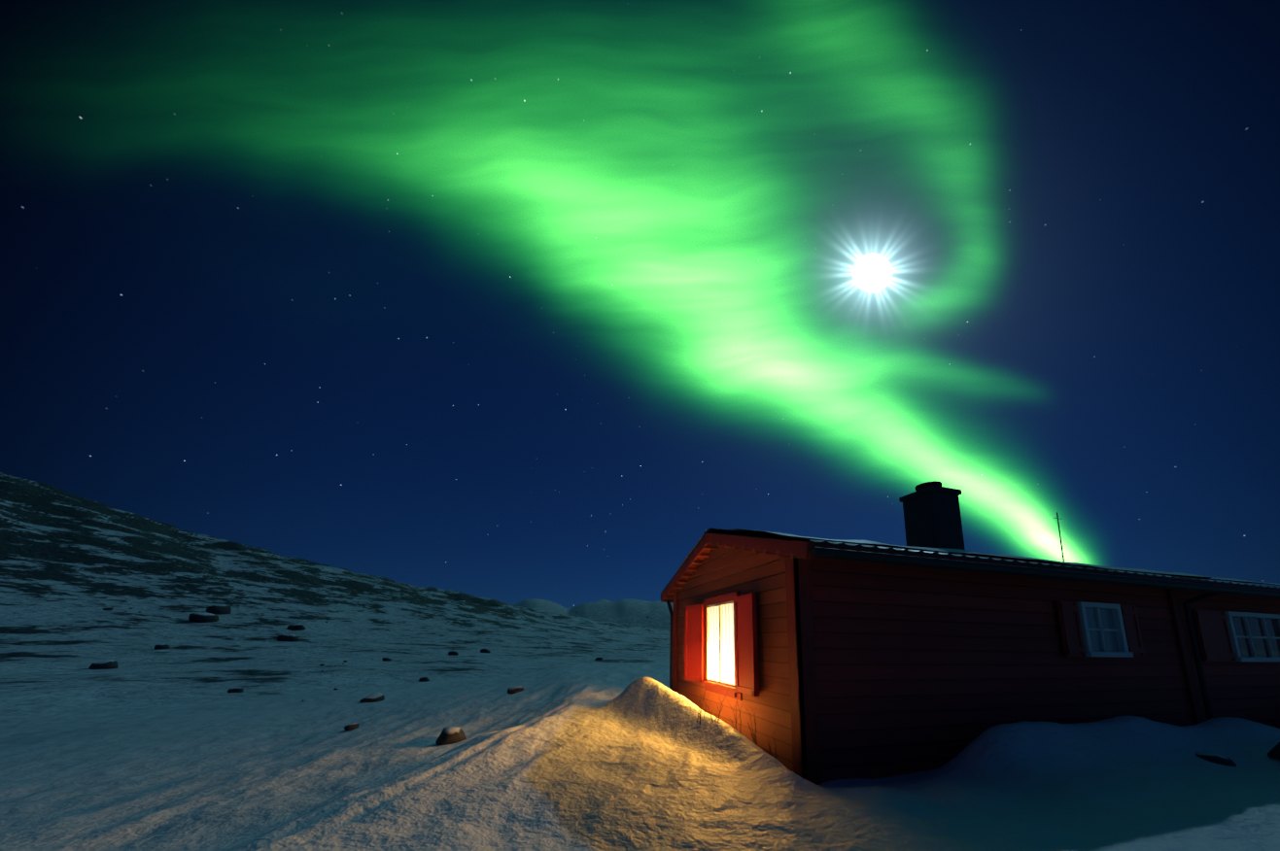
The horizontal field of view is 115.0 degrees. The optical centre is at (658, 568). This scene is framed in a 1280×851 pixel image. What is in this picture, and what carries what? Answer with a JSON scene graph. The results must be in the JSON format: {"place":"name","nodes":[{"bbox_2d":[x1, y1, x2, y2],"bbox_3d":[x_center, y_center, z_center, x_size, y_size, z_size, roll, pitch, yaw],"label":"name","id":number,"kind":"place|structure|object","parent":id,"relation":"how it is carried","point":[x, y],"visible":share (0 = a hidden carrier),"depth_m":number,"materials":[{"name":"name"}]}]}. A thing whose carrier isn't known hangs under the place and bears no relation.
{"place":"outdoors","nodes":[
{"label":"outdoors","id":0,"kind":"place"},
{"bbox_2d":[0,472,1279,850],"bbox_3d":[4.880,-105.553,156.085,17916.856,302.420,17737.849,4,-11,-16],"label":"snow terrain","id":1,"kind":"structure","parent":0,"point":[575,744],"depth_m":4.97,"materials":[{"name":"white snow"}]},
{"bbox_2d":[88,604,648,745],"bbox_3d":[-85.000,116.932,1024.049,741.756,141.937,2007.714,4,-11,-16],"label":"hillside rocks","id":2,"kind":"object","parent":1,"relation":"on","point":[450,736],"visible":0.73,"depth_m":64.50,"materials":[{"name":"stone"}]},
{"bbox_2d":[697,685,776,759],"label":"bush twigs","id":3,"kind":"object","parent":1,"relation":"on","point":[736,721],"visible":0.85,"depth_m":4.13,"materials":[{"name":"brown plant"}]},
{"bbox_2d":[1194,742,1279,766],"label":"rocks","id":4,"kind":"object","parent":1,"relation":"on","point":[1224,760],"visible":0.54,"depth_m":3.66,"materials":[{"name":"black stone"}]},
{"bbox_3d":[6.609,1.656,7.427,12.000,3.340,3.700,4,-11,-16],"label":"cabin","id":5,"kind":"object","parent":1,"relation":"on","visible":0},
{"bbox_2d":[701,591,742,700],"bbox_3d":[0.840,1.048,5.625,0.075,1.345,1.150,4,-11,-16],"label":"window casing","id":6,"kind":"object","parent":5,"relation":"attached to","point":[716,688],"visible":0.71,"depth_m":5.71,"materials":[{"name":"wood"}]},
{"bbox_2d":[706,600,735,688],"bbox_3d":[0.849,1.032,5.631,0.020,1.100,0.920,4,-11,-16],"label":"window frame","id":7,"kind":"object","parent":6,"relation":"in","point":[720,652],"visible":0.75,"depth_m":5.63,"materials":[{"name":"white wood"}]},
{"bbox_2d":[1076,601,1133,657],"bbox_3d":[5.731,0.794,5.262,0.820,0.690,0.100,4,-11,-16],"label":"cabin window frame","id":8,"kind":"object","parent":5,"relation":"attached to","point":[1120,631],"visible":0.81,"depth_m":5.26,"materials":[{"name":"white wood"}]},
{"bbox_2d":[1085,608,1118,652],"bbox_3d":[5.720,0.800,5.298,0.650,0.560,0.001,4,-11,-16],"label":"window glass","id":9,"kind":"object","parent":8,"relation":"in","point":[1110,638],"visible":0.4,"depth_m":5.31,"materials":[{"name":"glass"}]},
{"bbox_2d":[1224,611,1279,661],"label":"cabin window frame","id":10,"kind":"object","parent":5,"relation":"attached to","point":[1233,636],"visible":0.69,"depth_m":6.22,"materials":[{"name":"white wood"}]},
{"bbox_2d":[1231,616,1279,657],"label":"window glass","id":11,"kind":"object","parent":10,"relation":"in","point":[1257,630],"visible":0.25,"depth_m":6.35,"materials":[{"name":"glass"}]},
{"bbox_2d":[0,0,1279,608],"label":"sky","id":12,"kind":"structure","parent":0,"point":[511,302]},
{"bbox_2d":[663,543,714,600],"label":"rafter ends","id":13,"kind":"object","parent":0,"point":[695,566],"depth_m":6.91,"materials":[{"name":"red wood"}]},
{"bbox_2d":[660,531,1279,593],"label":"roof edge","id":14,"kind":"object","parent":13,"relation":"on","point":[940,554],"visible":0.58,"depth_m":4.58,"materials":[{"name":"wood"}]},
{"bbox_2d":[899,481,965,555],"bbox_3d":[4.924,-0.777,7.338,0.670,1.560,0.670,4,-11,-16],"label":"chimney","id":15,"kind":"object","parent":14,"relation":"on","point":[932,517],"visible":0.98,"depth_m":7.12,"materials":[{"name":"black metal"}]},
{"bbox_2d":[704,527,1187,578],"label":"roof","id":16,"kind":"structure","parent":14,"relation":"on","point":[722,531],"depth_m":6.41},
{"bbox_2d":[1054,512,1064,561],"bbox_3d":[8.333,-0.511,8.438,0.260,1.341,0.024,4,-11,-16],"label":"antenna","id":17,"kind":"object","parent":14,"relation":"on","point":[1059,536],"visible":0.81,"depth_m":8.46,"materials":[{"name":"black metal"}]},
{"bbox_2d":[708,603,734,684],"bbox_3d":[0.865,1.033,5.636,0.001,1.030,0.850,4,-11,-16],"label":"window glass","id":18,"kind":"object","parent":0,"point":[727,633],"visible":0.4,"depth_m":5.59,"materials":[{"name":"glass"}]},
{"bbox_2d":[677,535,795,772],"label":"end wall","id":19,"kind":"structure","parent":0,"point":[721,570],"depth_m":4.75,"materials":[{"name":"red wood"}]},
{"bbox_2d":[684,592,759,696],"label":"window shutters","id":20,"kind":"object","parent":19,"relation":"attached to","point":[745,648],"visible":0.96,"depth_m":5.01,"materials":[{"name":"red wood"}]},
{"bbox_2d":[663,541,810,599],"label":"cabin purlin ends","id":21,"kind":"object","parent":19,"relation":"attached to","point":[710,546],"visible":0.67,"depth_m":6.31,"materials":[{"name":"red wood"}]},
{"bbox_2d":[672,556,1202,785],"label":"corner boards","id":22,"kind":"object","parent":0,"point":[806,758],"visible":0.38,"depth_m":4.01,"materials":[{"name":"red wood"}]},
{"bbox_2d":[660,533,1279,602],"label":"roof","id":23,"kind":"structure","parent":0,"point":[800,549],"depth_m":4.60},
{"bbox_2d":[809,547,1279,597],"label":"gutter","id":24,"kind":"object","parent":23,"relation":"attached to","point":[853,555],"visible":1,"depth_m":4.35,"materials":[{"name":"black metal"}]},
{"bbox_2d":[677,528,1279,586],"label":"roof trim","id":25,"kind":"structure","parent":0,"point":[957,551],"depth_m":6.14,"materials":[{"name":"wood"}]},
{"bbox_2d":[809,558,1279,783],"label":"side wall","id":26,"kind":"structure","parent":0,"point":[917,670],"depth_m":4.64,"materials":[{"name":"red wood"}]},
{"bbox_2d":[666,592,1216,720],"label":"downspouts","id":27,"kind":"object","parent":26,"relation":"attached to","point":[1197,661],"visible":0.69,"depth_m":5.75,"materials":[{"name":"metal"}]},
{"bbox_2d":[1055,600,1144,657],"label":"window shutters","id":28,"kind":"object","parent":26,"relation":"attached to","point":[1072,640],"visible":0.79,"depth_m":5.13,"materials":[{"name":"red wood"}]},
{"bbox_2d":[1191,609,1236,661],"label":"cabin window shutters","id":29,"kind":"object","parent":26,"relation":"attached to","point":[1213,636],"visible":0.96,"depth_m":5.94,"materials":[{"name":"red wood"}]}
]}

